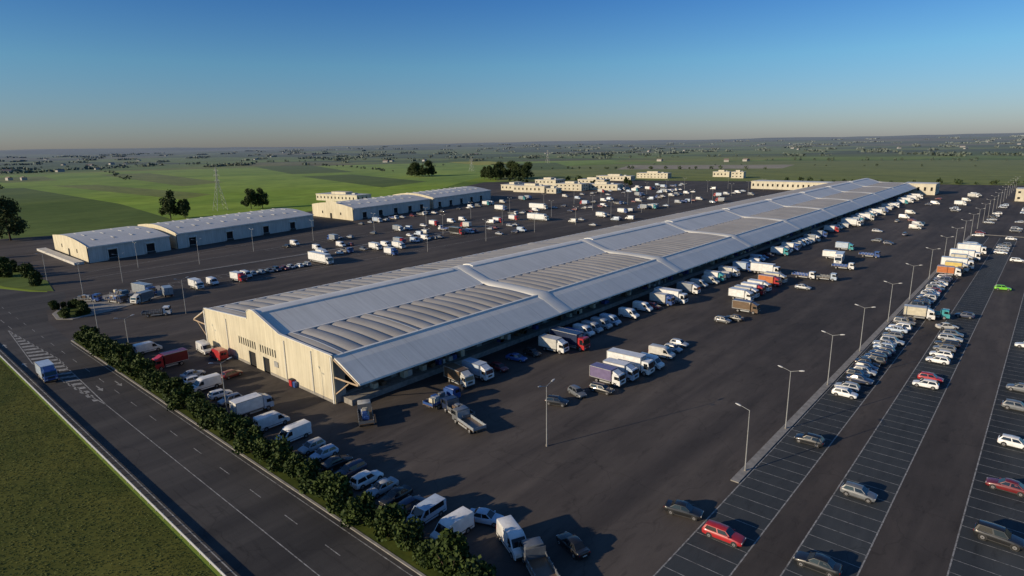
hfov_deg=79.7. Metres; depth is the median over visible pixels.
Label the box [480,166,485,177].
tree
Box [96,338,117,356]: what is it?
hedge bush
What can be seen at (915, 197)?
box truck
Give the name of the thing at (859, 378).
parked car
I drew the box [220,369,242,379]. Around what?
parked car
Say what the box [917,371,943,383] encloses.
parked car
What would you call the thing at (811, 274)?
flatbed truck
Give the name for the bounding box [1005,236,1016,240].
parked car
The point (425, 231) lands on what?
delivery van
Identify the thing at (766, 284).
box truck
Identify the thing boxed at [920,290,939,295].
parked car
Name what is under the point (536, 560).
flatbed truck
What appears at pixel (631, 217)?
delivery van
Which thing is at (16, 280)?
grass island
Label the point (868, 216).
box truck
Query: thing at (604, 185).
office building
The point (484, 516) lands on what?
parked car
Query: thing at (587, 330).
delivery van
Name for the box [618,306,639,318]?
delivery van
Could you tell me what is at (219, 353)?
delivery van
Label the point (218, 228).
warehouse
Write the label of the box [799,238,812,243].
delivery van
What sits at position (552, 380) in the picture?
street lamp
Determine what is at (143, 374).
hedge bush
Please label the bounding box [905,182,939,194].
end hall
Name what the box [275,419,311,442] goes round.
delivery van
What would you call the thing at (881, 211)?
box truck
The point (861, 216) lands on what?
box truck
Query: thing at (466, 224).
box truck
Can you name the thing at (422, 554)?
hedge bush
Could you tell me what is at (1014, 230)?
parked car
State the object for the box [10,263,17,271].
hedge bush
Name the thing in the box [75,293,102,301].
loaded flatbed truck
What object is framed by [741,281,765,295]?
box truck
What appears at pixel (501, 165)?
tree
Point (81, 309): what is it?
hedge bush
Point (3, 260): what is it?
hedge bush
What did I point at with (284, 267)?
parked car
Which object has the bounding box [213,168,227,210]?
electricity pylon
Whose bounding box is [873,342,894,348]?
parked car
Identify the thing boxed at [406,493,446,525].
minivan
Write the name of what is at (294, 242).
delivery van
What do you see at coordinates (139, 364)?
hedge bush
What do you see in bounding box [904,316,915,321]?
parked car
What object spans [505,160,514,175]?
tree
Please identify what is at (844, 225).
delivery van
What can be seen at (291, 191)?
field
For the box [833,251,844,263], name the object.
box truck
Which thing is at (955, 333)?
parked car
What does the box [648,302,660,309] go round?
parked car
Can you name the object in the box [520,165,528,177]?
tree
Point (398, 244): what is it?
box truck
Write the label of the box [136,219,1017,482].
median kerb
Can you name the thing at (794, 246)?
box truck
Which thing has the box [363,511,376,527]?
hedge bush
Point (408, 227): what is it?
delivery van
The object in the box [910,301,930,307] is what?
parked car
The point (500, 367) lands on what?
parked car
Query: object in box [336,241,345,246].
delivery van
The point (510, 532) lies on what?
delivery van
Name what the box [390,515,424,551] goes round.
hedge bush
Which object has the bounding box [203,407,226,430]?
hedge bush
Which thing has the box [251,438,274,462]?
hedge bush
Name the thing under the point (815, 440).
parked car
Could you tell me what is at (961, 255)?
box truck
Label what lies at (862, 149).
distant trees
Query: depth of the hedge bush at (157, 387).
111.57 m
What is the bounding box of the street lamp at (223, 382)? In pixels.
[208,357,231,411]
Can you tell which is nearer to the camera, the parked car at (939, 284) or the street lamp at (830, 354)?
the street lamp at (830, 354)
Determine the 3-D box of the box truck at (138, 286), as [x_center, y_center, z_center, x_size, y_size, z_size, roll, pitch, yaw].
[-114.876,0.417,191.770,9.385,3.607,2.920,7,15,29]
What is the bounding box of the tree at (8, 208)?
[0,195,29,239]
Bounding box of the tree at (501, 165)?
[496,161,504,171]
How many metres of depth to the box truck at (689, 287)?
181.20 m
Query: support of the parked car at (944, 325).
on the parking markings at (835, 438)
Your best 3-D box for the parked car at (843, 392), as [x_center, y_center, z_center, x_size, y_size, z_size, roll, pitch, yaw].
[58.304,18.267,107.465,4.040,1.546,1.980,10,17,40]
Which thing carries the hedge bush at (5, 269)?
on the grass island at (16, 280)
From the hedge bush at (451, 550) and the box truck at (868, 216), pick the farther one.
the box truck at (868, 216)
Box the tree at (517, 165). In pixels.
[511,162,521,176]
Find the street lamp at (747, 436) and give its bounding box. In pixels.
[735,403,749,470]
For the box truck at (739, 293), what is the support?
on the parking lot
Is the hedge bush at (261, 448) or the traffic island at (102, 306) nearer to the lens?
the hedge bush at (261, 448)
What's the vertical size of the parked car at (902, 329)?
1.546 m
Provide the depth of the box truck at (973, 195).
452.05 m
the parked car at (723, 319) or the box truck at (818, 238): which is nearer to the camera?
the parked car at (723, 319)
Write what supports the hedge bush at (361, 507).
on the hedge verge
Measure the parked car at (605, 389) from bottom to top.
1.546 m
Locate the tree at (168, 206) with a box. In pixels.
[158,189,177,218]
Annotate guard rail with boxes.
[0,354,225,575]
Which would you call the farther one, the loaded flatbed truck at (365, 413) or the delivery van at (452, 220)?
the delivery van at (452, 220)
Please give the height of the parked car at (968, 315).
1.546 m
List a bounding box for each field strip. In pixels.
[0,188,175,238]
[60,185,210,198]
[105,173,220,185]
[258,165,350,173]
[302,174,426,186]
[491,163,574,169]
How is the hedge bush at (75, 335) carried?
on the hedge verge
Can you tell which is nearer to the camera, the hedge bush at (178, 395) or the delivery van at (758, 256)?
the hedge bush at (178, 395)
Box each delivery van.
[133,341,162,354]
[193,373,221,391]
[195,339,212,354]
[206,276,218,285]
[209,347,228,360]
[240,270,252,277]
[253,410,289,431]
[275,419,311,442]
[290,240,299,245]
[312,244,321,249]
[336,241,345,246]
[380,241,390,246]
[404,225,411,229]
[410,237,419,242]
[414,231,422,235]
[421,229,428,233]
[421,234,430,239]
[429,506,474,540]
[447,218,455,222]
[465,228,473,233]
[486,219,494,223]
[496,515,525,560]
[517,227,526,231]
[568,218,577,222]
[573,323,594,336]
[581,320,603,333]
[590,316,612,329]
[599,313,621,325]
[611,216,619,220]
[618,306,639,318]
[625,215,634,219]
[632,300,652,311]
[641,352,664,369]
[648,343,675,359]
[690,278,707,287]
[701,275,719,284]
[720,270,730,278]
[741,259,753,263]
[749,257,760,261]
[750,254,765,261]
[779,245,792,251]
[791,240,805,246]
[795,239,808,244]
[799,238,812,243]
[806,237,815,241]
[839,223,848,227]
[898,214,909,218]
[905,210,915,213]
[909,224,921,229]
[912,221,923,226]
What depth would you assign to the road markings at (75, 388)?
106.15 m
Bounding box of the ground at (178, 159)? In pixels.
[0,133,1023,575]
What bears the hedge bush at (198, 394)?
on the hedge verge
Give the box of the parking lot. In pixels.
[0,180,1023,575]
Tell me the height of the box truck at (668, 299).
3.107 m
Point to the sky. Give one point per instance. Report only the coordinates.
(75, 74)
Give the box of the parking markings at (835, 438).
[85,196,1023,575]
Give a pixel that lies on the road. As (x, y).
(235, 541)
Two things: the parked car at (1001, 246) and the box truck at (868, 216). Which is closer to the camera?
the parked car at (1001, 246)
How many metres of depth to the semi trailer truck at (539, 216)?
360.95 m
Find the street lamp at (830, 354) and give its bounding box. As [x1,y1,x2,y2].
[821,330,844,384]
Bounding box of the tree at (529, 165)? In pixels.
[524,161,534,178]
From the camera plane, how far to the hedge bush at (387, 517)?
69.17 m
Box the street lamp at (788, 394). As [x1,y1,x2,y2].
[778,365,803,428]
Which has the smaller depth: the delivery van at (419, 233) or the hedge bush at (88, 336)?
the hedge bush at (88, 336)
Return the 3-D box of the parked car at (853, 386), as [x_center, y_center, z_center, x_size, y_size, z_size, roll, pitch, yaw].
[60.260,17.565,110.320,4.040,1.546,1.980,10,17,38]
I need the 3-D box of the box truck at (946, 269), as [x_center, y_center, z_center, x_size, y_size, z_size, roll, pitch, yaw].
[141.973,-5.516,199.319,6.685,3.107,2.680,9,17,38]
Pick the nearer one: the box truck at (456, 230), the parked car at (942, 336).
the parked car at (942, 336)
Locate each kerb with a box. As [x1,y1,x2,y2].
[71,339,425,575]
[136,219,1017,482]
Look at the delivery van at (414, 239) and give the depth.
286.93 m
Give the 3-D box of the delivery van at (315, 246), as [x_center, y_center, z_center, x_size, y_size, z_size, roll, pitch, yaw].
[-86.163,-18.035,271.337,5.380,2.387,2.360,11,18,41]
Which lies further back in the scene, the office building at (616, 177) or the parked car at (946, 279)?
the office building at (616, 177)
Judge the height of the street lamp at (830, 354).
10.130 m
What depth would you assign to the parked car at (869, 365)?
119.11 m
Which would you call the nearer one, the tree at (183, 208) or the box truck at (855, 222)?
the box truck at (855, 222)
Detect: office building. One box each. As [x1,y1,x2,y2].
[316,191,371,200]
[501,181,523,189]
[513,183,551,192]
[535,177,564,185]
[546,186,560,193]
[555,181,588,190]
[577,177,609,182]
[589,181,622,189]
[597,174,634,180]
[637,171,671,178]
[713,170,731,176]
[731,170,745,177]
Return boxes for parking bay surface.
[655,236,1023,575]
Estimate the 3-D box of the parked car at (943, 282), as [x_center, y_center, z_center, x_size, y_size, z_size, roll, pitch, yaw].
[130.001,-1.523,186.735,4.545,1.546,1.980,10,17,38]
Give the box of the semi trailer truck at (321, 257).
[308,251,333,264]
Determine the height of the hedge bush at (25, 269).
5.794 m
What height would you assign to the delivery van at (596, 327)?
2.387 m
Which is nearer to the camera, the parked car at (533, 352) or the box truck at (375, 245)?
the parked car at (533, 352)
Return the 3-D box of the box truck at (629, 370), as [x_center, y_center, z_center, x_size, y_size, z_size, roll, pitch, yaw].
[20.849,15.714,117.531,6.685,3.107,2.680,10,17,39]
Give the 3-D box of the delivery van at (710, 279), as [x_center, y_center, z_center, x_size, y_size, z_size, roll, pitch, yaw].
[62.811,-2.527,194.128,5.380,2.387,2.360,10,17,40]
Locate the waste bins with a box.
[288,378,297,387]
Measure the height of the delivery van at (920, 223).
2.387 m
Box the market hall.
[193,178,916,405]
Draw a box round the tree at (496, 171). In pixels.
[491,164,499,179]
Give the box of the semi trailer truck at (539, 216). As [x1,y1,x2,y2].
[527,213,548,220]
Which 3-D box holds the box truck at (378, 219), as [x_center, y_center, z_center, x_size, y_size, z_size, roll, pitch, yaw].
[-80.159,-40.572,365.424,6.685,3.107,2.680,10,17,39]
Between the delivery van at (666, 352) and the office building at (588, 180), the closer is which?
the delivery van at (666, 352)
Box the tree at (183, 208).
[174,199,190,217]
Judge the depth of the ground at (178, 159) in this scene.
2741.18 m
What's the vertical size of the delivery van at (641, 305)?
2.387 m
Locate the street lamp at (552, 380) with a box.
[538,379,554,446]
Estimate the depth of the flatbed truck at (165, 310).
167.21 m
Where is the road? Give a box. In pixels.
[0,289,419,575]
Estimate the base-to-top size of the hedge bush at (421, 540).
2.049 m
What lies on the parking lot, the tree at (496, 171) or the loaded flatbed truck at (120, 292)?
the loaded flatbed truck at (120, 292)
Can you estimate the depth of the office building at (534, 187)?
573.24 m
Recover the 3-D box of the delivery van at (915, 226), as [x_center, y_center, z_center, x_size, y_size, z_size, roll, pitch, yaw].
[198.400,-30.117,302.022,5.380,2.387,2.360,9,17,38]
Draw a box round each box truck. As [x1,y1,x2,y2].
[34,359,58,382]
[129,290,153,303]
[131,282,156,294]
[152,347,188,370]
[160,285,172,296]
[187,277,203,289]
[229,271,246,281]
[229,392,274,417]
[315,248,328,253]
[326,234,338,240]
[368,242,381,249]
[372,217,381,222]
[383,247,397,255]
[391,241,405,248]
[392,225,403,231]
[393,237,405,243]
[429,220,439,225]
[443,362,474,387]
[449,226,464,234]
[460,221,471,227]
[461,357,494,381]
[482,201,490,204]
[493,217,503,222]
[494,205,506,210]
[508,215,518,220]
[518,196,526,199]
[538,333,568,353]
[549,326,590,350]
[580,200,588,204]
[589,362,625,387]
[596,212,606,217]
[603,357,638,381]
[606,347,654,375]
[617,208,627,212]
[634,192,642,195]
[637,204,647,208]
[648,204,656,208]
[649,291,674,305]
[654,286,687,304]
[676,281,700,294]
[704,270,725,281]
[713,193,722,196]
[715,197,724,201]
[718,265,739,277]
[728,287,753,299]
[732,261,751,271]
[732,298,759,313]
[734,284,759,297]
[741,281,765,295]
[747,278,771,291]
[750,261,780,273]
[758,274,781,286]
[764,271,787,282]
[770,246,789,255]
[781,242,799,250]
[803,234,820,241]
[811,230,827,237]
[822,249,836,258]
[824,225,839,232]
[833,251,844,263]
[835,241,853,250]
[841,218,861,226]
[851,215,864,220]
[855,213,874,220]
[864,210,877,215]
[868,208,885,215]
[876,207,888,212]
[881,203,893,207]
[888,203,899,207]
[897,199,907,203]
[898,197,913,202]
[903,304,934,320]
[904,195,918,200]
[908,193,922,198]
[936,265,961,276]
[940,256,973,269]
[945,260,968,271]
[949,248,980,260]
[951,253,972,260]
[954,200,966,205]
[957,243,986,254]
[968,193,978,197]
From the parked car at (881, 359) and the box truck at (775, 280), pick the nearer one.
the parked car at (881, 359)
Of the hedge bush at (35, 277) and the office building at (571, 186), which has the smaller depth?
the hedge bush at (35, 277)
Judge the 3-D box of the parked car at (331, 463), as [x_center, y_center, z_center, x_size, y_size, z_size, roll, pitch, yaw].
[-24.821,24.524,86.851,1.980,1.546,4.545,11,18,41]
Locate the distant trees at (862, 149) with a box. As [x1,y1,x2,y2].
[0,135,1023,188]
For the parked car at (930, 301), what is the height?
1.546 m
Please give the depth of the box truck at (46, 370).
120.57 m
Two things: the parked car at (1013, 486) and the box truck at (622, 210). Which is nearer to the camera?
the parked car at (1013, 486)
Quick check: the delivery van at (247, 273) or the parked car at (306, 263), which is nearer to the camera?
the delivery van at (247, 273)
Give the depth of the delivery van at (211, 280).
204.26 m
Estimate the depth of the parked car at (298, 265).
231.73 m
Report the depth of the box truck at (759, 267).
205.95 m
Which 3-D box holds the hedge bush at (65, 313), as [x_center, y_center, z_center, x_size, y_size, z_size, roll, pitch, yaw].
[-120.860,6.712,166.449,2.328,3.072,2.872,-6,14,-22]
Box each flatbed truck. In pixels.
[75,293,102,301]
[104,294,127,303]
[109,289,129,296]
[141,305,171,317]
[340,247,353,252]
[356,399,373,426]
[389,215,398,219]
[423,384,460,409]
[438,225,448,230]
[441,395,474,418]
[451,405,485,433]
[518,536,559,575]
[792,271,816,279]
[815,273,837,280]
[831,262,854,269]
[859,251,880,257]
[926,308,950,319]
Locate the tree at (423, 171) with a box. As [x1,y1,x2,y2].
[419,164,426,176]
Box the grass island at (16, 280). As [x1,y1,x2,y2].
[0,272,52,290]
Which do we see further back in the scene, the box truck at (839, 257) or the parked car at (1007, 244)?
the parked car at (1007, 244)
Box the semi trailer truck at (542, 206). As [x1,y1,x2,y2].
[529,203,547,209]
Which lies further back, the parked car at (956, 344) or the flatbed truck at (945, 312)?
the flatbed truck at (945, 312)
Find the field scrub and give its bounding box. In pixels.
[497,160,1023,184]
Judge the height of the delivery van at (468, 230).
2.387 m
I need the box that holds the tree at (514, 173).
[508,168,517,180]
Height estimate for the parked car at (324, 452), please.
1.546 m
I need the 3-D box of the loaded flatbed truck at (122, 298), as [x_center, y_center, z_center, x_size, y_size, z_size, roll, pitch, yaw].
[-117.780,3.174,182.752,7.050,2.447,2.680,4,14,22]
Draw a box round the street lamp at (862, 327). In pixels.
[855,304,869,350]
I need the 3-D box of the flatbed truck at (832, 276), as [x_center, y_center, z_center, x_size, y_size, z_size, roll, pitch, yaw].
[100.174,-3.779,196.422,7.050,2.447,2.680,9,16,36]
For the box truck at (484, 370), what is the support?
on the parking lot
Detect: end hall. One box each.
[751,180,829,189]
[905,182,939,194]
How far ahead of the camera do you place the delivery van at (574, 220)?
348.48 m
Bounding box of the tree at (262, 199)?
[256,187,268,207]
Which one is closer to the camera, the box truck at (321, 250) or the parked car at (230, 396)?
the parked car at (230, 396)
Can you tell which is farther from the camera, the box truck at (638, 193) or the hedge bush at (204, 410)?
the box truck at (638, 193)
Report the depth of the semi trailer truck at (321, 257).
238.47 m
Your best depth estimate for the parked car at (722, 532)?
69.10 m
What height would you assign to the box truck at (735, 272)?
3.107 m
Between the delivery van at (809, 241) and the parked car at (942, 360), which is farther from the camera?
the delivery van at (809, 241)
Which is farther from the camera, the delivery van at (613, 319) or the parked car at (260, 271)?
the parked car at (260, 271)
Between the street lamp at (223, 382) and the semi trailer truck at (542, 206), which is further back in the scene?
the semi trailer truck at (542, 206)
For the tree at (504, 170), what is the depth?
794.62 m
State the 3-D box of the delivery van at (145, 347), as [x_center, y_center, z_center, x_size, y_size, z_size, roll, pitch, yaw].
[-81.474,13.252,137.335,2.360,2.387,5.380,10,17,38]
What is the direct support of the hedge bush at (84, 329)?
on the hedge verge
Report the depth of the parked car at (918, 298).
168.25 m
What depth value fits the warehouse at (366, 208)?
399.30 m
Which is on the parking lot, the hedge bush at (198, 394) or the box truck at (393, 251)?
the box truck at (393, 251)
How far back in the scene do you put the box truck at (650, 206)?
413.23 m
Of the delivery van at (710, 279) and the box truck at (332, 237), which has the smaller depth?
the delivery van at (710, 279)
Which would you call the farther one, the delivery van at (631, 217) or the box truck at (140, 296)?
the delivery van at (631, 217)
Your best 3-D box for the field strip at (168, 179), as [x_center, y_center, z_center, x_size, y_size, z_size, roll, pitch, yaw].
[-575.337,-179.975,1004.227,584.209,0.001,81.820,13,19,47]
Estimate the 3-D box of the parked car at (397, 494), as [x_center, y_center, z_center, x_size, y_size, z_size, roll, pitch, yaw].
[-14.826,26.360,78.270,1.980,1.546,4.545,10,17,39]
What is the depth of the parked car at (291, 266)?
230.05 m
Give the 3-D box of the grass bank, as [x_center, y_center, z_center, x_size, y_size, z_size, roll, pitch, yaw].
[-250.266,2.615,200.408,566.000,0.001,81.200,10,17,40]
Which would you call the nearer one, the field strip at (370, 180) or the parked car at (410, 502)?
the parked car at (410, 502)
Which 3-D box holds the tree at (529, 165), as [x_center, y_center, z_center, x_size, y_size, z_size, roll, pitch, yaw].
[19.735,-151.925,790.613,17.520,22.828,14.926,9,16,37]
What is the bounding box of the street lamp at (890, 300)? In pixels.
[885,281,899,321]
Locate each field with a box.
[0,160,612,219]
[0,176,54,182]
[452,161,506,164]
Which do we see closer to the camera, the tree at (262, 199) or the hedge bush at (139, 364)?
the hedge bush at (139, 364)
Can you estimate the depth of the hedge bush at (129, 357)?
121.23 m
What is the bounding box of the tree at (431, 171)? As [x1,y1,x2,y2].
[428,165,436,174]
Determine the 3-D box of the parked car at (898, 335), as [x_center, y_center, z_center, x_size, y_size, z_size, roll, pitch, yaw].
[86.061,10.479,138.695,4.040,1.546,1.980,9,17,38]
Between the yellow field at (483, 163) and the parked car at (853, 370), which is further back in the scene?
the yellow field at (483, 163)
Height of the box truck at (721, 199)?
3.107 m
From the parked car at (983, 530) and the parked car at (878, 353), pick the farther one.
the parked car at (878, 353)
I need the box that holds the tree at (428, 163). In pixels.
[424,160,431,175]
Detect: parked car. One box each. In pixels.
[179,369,205,378]
[183,375,201,383]
[207,388,232,399]
[217,392,242,405]
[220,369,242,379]
[256,269,265,273]
[264,268,273,272]
[272,266,281,271]
[279,265,288,270]
[287,264,295,268]
[295,263,303,267]
[297,437,325,455]
[302,261,311,266]
[309,443,338,461]
[320,454,352,471]
[335,458,366,476]
[349,470,383,490]
[366,476,398,498]
[378,484,412,505]
[397,495,425,515]
[470,507,504,527]
[490,361,508,372]
[506,352,527,362]
[523,347,540,357]
[544,394,568,406]
[556,531,590,559]
[567,384,586,398]
[589,382,614,394]
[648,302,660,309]
[664,343,682,352]
[664,499,703,520]
[670,338,688,347]
[702,519,745,547]
[714,315,731,323]
[725,314,743,321]
[763,252,773,256]
[793,551,842,575]
[794,432,825,447]
[795,284,811,289]
[831,386,858,399]
[834,381,860,391]
[840,481,877,503]
[845,368,869,377]
[845,373,873,385]
[853,364,876,376]
[854,357,880,367]
[854,361,878,370]
[860,354,886,364]
[864,352,887,358]
[868,349,891,357]
[871,238,881,241]
[872,339,896,347]
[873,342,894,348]
[873,346,895,354]
[880,335,904,345]
[882,331,903,339]
[883,240,893,244]
[885,325,908,333]
[888,322,911,330]
[893,316,915,325]
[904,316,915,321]
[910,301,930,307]
[912,378,938,389]
[914,298,933,304]
[915,296,934,301]
[917,293,937,299]
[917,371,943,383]
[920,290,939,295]
[920,300,930,305]
[925,284,944,290]
[925,288,940,293]
[926,355,950,364]
[929,349,953,358]
[930,280,948,285]
[930,281,945,287]
[931,287,941,291]
[933,276,950,282]
[933,344,956,352]
[934,339,960,347]
[935,322,958,329]
[938,333,962,341]
[942,329,963,337]
[955,311,974,318]
[972,233,983,236]
[973,519,1023,551]
[985,477,1023,496]
[993,250,1007,254]
[994,248,1008,251]
[994,284,1011,290]
[996,245,1009,248]
[997,242,1011,246]
[997,433,1023,450]
[1001,398,1023,411]
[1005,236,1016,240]
[1006,382,1023,391]
[1009,228,1021,232]
[1010,257,1023,262]
[1014,342,1023,347]
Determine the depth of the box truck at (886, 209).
370.38 m
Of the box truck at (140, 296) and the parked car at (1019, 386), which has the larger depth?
the box truck at (140, 296)
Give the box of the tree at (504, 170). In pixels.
[501,167,508,177]
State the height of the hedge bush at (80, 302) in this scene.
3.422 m
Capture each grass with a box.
[57,307,90,317]
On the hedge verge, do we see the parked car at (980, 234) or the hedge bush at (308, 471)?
the hedge bush at (308, 471)
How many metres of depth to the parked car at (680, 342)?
134.90 m
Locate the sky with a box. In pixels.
[0,0,1023,149]
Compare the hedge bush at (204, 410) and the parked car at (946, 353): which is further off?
the parked car at (946, 353)
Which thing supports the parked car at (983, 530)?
on the parking markings at (835, 438)
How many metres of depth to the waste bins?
115.90 m
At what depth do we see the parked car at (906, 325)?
143.28 m
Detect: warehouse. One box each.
[53,226,170,262]
[138,208,313,248]
[312,194,429,220]
[394,186,490,208]
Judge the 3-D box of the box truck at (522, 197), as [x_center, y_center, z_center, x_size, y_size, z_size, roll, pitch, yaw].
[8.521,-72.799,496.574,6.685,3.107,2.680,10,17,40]
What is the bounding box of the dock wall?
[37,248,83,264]
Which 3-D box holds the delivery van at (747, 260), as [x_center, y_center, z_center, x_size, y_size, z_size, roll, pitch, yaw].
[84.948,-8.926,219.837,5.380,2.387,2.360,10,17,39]
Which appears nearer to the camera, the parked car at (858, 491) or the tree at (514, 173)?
the parked car at (858, 491)
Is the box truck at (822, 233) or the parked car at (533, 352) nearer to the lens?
the parked car at (533, 352)
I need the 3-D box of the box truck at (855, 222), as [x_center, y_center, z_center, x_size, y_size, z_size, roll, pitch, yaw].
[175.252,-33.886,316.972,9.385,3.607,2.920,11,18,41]
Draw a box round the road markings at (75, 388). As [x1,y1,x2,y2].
[0,307,411,575]
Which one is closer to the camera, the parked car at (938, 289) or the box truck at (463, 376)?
the box truck at (463, 376)
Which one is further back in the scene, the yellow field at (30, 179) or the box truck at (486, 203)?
the yellow field at (30, 179)
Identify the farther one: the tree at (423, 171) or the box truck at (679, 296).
the tree at (423, 171)
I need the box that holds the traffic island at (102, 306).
[52,285,163,319]
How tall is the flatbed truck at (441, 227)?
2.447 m
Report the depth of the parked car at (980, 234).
276.10 m
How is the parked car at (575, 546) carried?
on the parking lot
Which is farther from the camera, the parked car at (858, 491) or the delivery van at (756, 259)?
the delivery van at (756, 259)
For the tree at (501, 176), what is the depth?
782.15 m
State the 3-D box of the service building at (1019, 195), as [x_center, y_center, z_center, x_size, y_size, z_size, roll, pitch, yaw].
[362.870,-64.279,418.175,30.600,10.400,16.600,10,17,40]
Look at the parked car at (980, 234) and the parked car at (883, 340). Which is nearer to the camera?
the parked car at (883, 340)
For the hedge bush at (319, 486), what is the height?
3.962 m
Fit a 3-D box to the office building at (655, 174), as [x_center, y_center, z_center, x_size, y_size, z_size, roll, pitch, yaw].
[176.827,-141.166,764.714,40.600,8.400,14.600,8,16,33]
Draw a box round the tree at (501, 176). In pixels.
[498,171,504,179]
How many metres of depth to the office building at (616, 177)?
726.63 m
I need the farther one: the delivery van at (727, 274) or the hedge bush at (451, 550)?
the delivery van at (727, 274)
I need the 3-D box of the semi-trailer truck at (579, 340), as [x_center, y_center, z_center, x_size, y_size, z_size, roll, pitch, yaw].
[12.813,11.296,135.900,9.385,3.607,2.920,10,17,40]
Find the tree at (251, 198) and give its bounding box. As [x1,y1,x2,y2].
[240,188,258,208]
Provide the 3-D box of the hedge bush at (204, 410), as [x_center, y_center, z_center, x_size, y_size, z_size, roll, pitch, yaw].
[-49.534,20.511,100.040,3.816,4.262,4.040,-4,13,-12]
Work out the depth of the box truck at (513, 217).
363.31 m
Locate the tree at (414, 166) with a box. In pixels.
[409,162,418,175]
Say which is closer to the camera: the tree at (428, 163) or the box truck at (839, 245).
the box truck at (839, 245)
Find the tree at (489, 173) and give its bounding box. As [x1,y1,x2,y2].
[485,166,493,179]
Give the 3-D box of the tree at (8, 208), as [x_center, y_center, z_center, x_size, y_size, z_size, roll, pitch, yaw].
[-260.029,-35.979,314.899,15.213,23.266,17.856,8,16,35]
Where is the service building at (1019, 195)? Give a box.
[1015,187,1023,201]
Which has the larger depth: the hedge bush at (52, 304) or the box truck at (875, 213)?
the box truck at (875, 213)
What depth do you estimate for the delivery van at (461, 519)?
70.53 m
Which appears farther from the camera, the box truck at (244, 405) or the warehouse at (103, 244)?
the warehouse at (103, 244)
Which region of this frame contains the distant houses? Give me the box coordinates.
[2,141,1021,180]
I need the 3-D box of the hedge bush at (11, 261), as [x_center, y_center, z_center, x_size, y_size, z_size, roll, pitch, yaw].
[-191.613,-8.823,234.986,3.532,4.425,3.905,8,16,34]
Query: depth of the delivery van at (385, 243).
276.13 m
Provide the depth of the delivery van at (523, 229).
316.33 m
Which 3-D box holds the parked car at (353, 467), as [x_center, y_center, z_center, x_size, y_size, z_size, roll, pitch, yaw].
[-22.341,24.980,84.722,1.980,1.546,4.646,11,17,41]
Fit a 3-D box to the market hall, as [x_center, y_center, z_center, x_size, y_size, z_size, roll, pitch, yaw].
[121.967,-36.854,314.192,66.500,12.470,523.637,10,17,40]
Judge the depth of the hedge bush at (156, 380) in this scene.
113.62 m
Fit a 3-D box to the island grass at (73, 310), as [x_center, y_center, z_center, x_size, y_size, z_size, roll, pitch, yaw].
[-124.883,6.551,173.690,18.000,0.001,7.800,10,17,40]
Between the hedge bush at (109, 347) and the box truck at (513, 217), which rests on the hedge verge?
the hedge bush at (109, 347)
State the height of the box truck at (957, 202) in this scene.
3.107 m
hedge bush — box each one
[0,256,8,263]
[0,263,12,277]
[6,259,16,263]
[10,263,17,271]
[19,262,37,277]
[28,271,42,285]
[48,300,56,309]
[60,301,66,307]
[61,307,70,318]
[66,300,73,307]
[70,298,77,306]
[72,331,79,339]
[76,300,85,308]
[77,325,99,345]
[78,303,89,314]
[83,332,100,349]
[88,333,108,356]
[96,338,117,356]
[103,341,119,365]
[109,350,118,368]
[112,342,134,372]
[121,351,144,376]
[131,357,156,380]
[138,367,155,383]
[142,370,160,389]
[148,371,169,392]
[155,378,169,394]
[158,377,183,403]
[165,382,194,410]
[184,391,205,412]
[187,398,207,418]
[197,400,217,429]
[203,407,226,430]
[216,410,241,440]
[231,416,254,443]
[231,424,266,454]
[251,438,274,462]
[266,435,292,472]
[282,452,306,481]
[294,457,322,493]
[308,470,335,500]
[323,472,354,515]
[339,491,377,527]
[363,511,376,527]
[373,502,407,541]
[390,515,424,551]
[412,538,423,554]
[412,538,435,569]
[427,528,476,575]
[456,554,496,575]
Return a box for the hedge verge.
[73,340,442,575]
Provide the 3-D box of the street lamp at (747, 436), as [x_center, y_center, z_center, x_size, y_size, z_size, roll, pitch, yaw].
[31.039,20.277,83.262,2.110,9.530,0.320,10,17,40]
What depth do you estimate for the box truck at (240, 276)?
208.50 m
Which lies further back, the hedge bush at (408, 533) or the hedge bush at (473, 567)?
the hedge bush at (408, 533)
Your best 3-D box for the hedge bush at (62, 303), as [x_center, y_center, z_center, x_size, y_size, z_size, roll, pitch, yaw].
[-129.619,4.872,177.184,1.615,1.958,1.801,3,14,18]
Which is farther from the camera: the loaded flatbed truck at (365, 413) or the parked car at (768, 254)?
the parked car at (768, 254)
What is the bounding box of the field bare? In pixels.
[616,165,791,169]
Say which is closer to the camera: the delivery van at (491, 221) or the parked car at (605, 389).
the parked car at (605, 389)
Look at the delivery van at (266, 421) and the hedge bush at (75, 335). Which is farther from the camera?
the hedge bush at (75, 335)
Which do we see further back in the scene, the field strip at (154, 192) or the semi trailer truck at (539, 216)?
the field strip at (154, 192)
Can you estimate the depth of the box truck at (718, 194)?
495.58 m
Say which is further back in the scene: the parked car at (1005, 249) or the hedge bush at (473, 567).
the parked car at (1005, 249)
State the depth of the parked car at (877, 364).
121.28 m
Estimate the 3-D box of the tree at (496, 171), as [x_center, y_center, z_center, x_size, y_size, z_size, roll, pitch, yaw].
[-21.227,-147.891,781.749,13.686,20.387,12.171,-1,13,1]
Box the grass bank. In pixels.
[0,360,215,575]
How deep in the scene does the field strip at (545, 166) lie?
1214.46 m
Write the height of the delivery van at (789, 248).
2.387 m
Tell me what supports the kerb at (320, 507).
on the parking lot
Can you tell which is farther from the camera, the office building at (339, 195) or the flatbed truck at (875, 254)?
the office building at (339, 195)
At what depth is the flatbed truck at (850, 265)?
211.54 m
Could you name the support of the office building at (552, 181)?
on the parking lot

